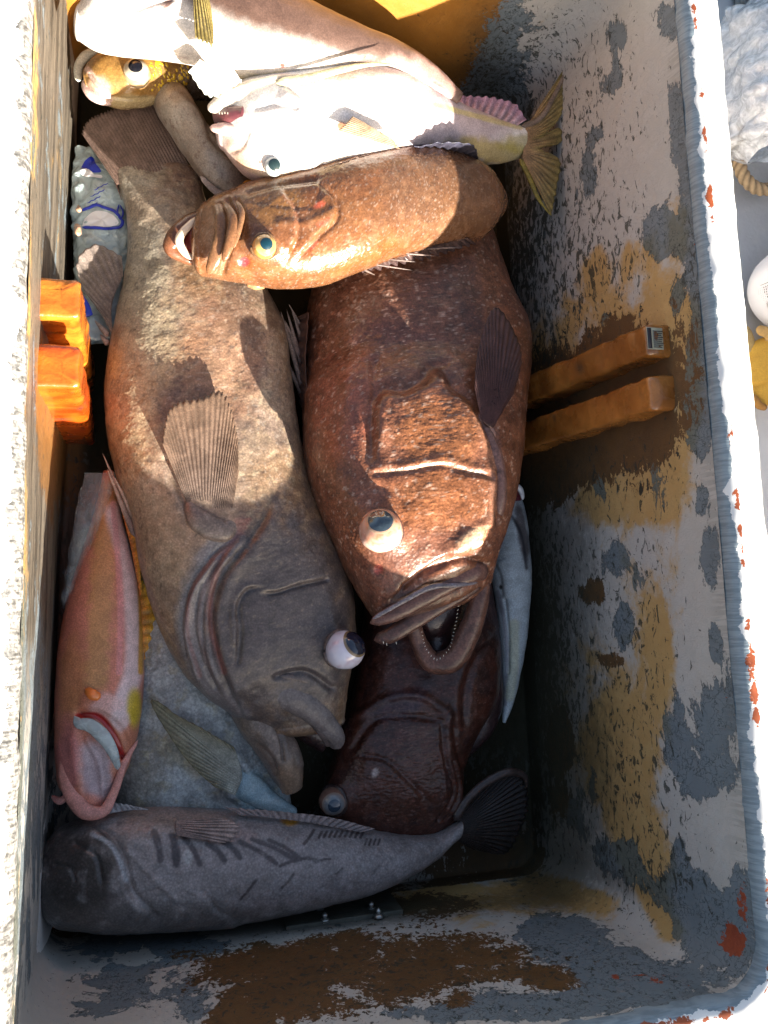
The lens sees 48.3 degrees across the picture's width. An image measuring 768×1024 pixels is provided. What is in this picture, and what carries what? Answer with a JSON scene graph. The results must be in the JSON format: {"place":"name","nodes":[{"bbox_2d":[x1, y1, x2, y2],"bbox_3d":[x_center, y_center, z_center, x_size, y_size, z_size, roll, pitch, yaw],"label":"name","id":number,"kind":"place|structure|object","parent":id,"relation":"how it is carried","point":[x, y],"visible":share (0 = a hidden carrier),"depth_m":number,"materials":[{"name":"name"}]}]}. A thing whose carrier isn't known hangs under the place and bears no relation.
{"place":"outdoors","nodes":[
{"label":"outdoors","id":0,"kind":"place"},
{"bbox_2d":[717,0,767,539],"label":"deck","id":1,"kind":"structure","parent":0,"point":[752,221],"depth_m":1.65,"materials":[{"name":"paint"}]},
{"bbox_2d":[0,0,767,1023],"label":"fish box","id":2,"kind":"object","parent":1,"relation":"on","point":[624,880],"visible":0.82,"depth_m":1.09,"materials":[{"name":"paint"}]},
{"bbox_2d":[70,145,126,343],"bbox_3d":[-0.388,-0.373,1.186,0.089,0.062,0.287,-1,84,-16],"label":"fish","id":3,"kind":"object","parent":2,"relation":"in","point":[100,218],"visible":0.64,"depth_m":1.18,"materials":[{"name":"blue"}]},
{"bbox_2d":[74,223,81,235],"bbox_3d":[-0.412,-0.380,1.154,0.010,0.014,0.020,-1,84,-16],"label":"flesh scrap","id":4,"kind":"object","parent":3,"relation":"on","point":[77,229],"visible":1,"depth_m":1.15,"materials":[{"name":"beige food"}]},
{"bbox_2d":[75,205,81,212],"bbox_3d":[-0.412,-0.410,1.157,0.008,0.008,0.012,-1,84,-16],"label":"flesh scrap","id":5,"kind":"object","parent":3,"relation":"on","point":[78,209],"visible":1,"depth_m":1.16,"materials":[{"name":"beige food"}]},
{"bbox_2d":[51,470,155,820],"bbox_3d":[-0.364,0.167,1.133,0.124,0.091,0.450,9,81,-14],"label":"tilefish","id":6,"kind":"object","parent":2,"relation":"in","point":[108,620],"visible":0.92,"depth_m":1.10,"materials":[{"name":"pink food"}]},
{"bbox_2d":[73,48,214,109],"bbox_3d":[-0.288,-0.610,1.181,0.265,0.123,0.092,-18,88,-17],"label":"tilefish","id":7,"kind":"object","parent":2,"relation":"in","point":[120,83],"visible":0.53,"depth_m":1.13,"materials":[{"name":"food"}]},
{"bbox_2d":[154,82,250,194],"bbox_3d":[-0.272,-0.532,1.198,0.073,0.127,0.264,-33,93,-17],"label":"tilefish","id":8,"kind":"object","parent":2,"relation":"in","point":[187,127],"visible":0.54,"depth_m":1.15,"materials":[{"name":"brown food"}]},
{"bbox_2d":[115,574,296,812],"bbox_3d":[-0.289,0.292,1.163,0.213,0.114,0.417,-24,90,-17],"label":"snapper","id":9,"kind":"object","parent":2,"relation":"in","point":[193,748],"visible":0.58,"depth_m":1.14,"materials":[{"name":"grey food"}]},
{"bbox_2d":[76,106,365,794],"bbox_3d":[-0.236,-0.100,1.168,0.283,0.185,0.985,-14,87,-17],"label":"grouper","id":10,"kind":"object","parent":2,"relation":"in","point":[249,589],"visible":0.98,"depth_m":1.11,"materials":[{"name":"brown food"}]},
{"bbox_2d":[74,0,462,103],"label":"tilefish","id":11,"kind":"object","parent":2,"relation":"in","point":[222,46],"visible":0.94,"depth_m":1.04,"materials":[{"name":"white food"}]},
{"bbox_2d":[41,768,528,934],"bbox_3d":[-0.110,0.457,1.166,0.696,0.118,0.175,-1,84,-16],"label":"grouper","id":12,"kind":"object","parent":2,"relation":"in","point":[121,869],"visible":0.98,"depth_m":1.09,"materials":[{"name":"grey food"}]},
{"bbox_2d":[207,62,563,215],"bbox_3d":[0.058,-0.508,1.184,0.586,0.156,0.231,-16,88,-17],"label":"tilefish","id":13,"kind":"object","parent":2,"relation":"in","point":[276,124],"visible":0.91,"depth_m":1.10,"materials":[{"name":"white food"}]},
{"bbox_2d":[281,229,531,674],"bbox_3d":[0.057,-0.143,1.211,0.385,0.266,0.736,-1,84,-16],"label":"grouper","id":14,"kind":"object","parent":2,"relation":"in","point":[412,385],"visible":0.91,"depth_m":1.14,"materials":[{"name":"brown food"}]},
{"bbox_2d":[163,145,507,289],"bbox_3d":[-0.040,-0.393,1.170,0.509,0.167,0.174,-24,90,-17],"label":"grouper","id":15,"kind":"object","parent":14,"relation":"on","point":[327,223],"visible":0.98,"depth_m":1.10,"materials":[{"name":"brown food"}]},
{"bbox_2d":[318,584,503,834],"bbox_3d":[0.060,0.291,1.279,0.252,0.129,0.432,18,79,-13],"label":"grouper","id":16,"kind":"object","parent":2,"relation":"in","point":[417,735],"visible":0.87,"depth_m":1.22,"materials":[{"name":"brown food"}]},
{"bbox_2d":[492,485,531,722],"bbox_3d":[0.202,0.135,1.334,0.062,0.062,0.379,-1,84,-16],"label":"slender fish","id":17,"kind":"object","parent":2,"relation":"in","point":[512,582],"visible":0.8,"depth_m":1.31},
{"bbox_2d":[720,0,767,164],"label":"ice sack","id":18,"kind":"object","parent":1,"relation":"on","point":[744,37],"visible":0.66,"depth_m":1.52,"materials":[{"name":"white plastic"}]},
{"bbox_2d":[731,135,767,195],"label":"rope","id":19,"kind":"object","parent":1,"relation":"on","point":[749,182],"visible":0.55,"depth_m":1.62,"materials":[{"name":"beige fabric"}]},
{"bbox_2d":[746,325,767,410],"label":"work glove","id":20,"kind":"object","parent":1,"relation":"on","point":[758,352],"visible":0.66,"depth_m":1.57,"materials":[{"name":"rubber"}]},
{"bbox_2d":[734,0,755,6],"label":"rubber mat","id":21,"kind":"object","parent":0,"point":[744,2],"visible":0.22,"depth_m":1.70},
{"bbox_2d":[747,255,767,326],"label":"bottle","id":22,"kind":"object","parent":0,"point":[757,291],"visible":1,"depth_m":1.56,"materials":[{"name":"white plastic"}]}
]}

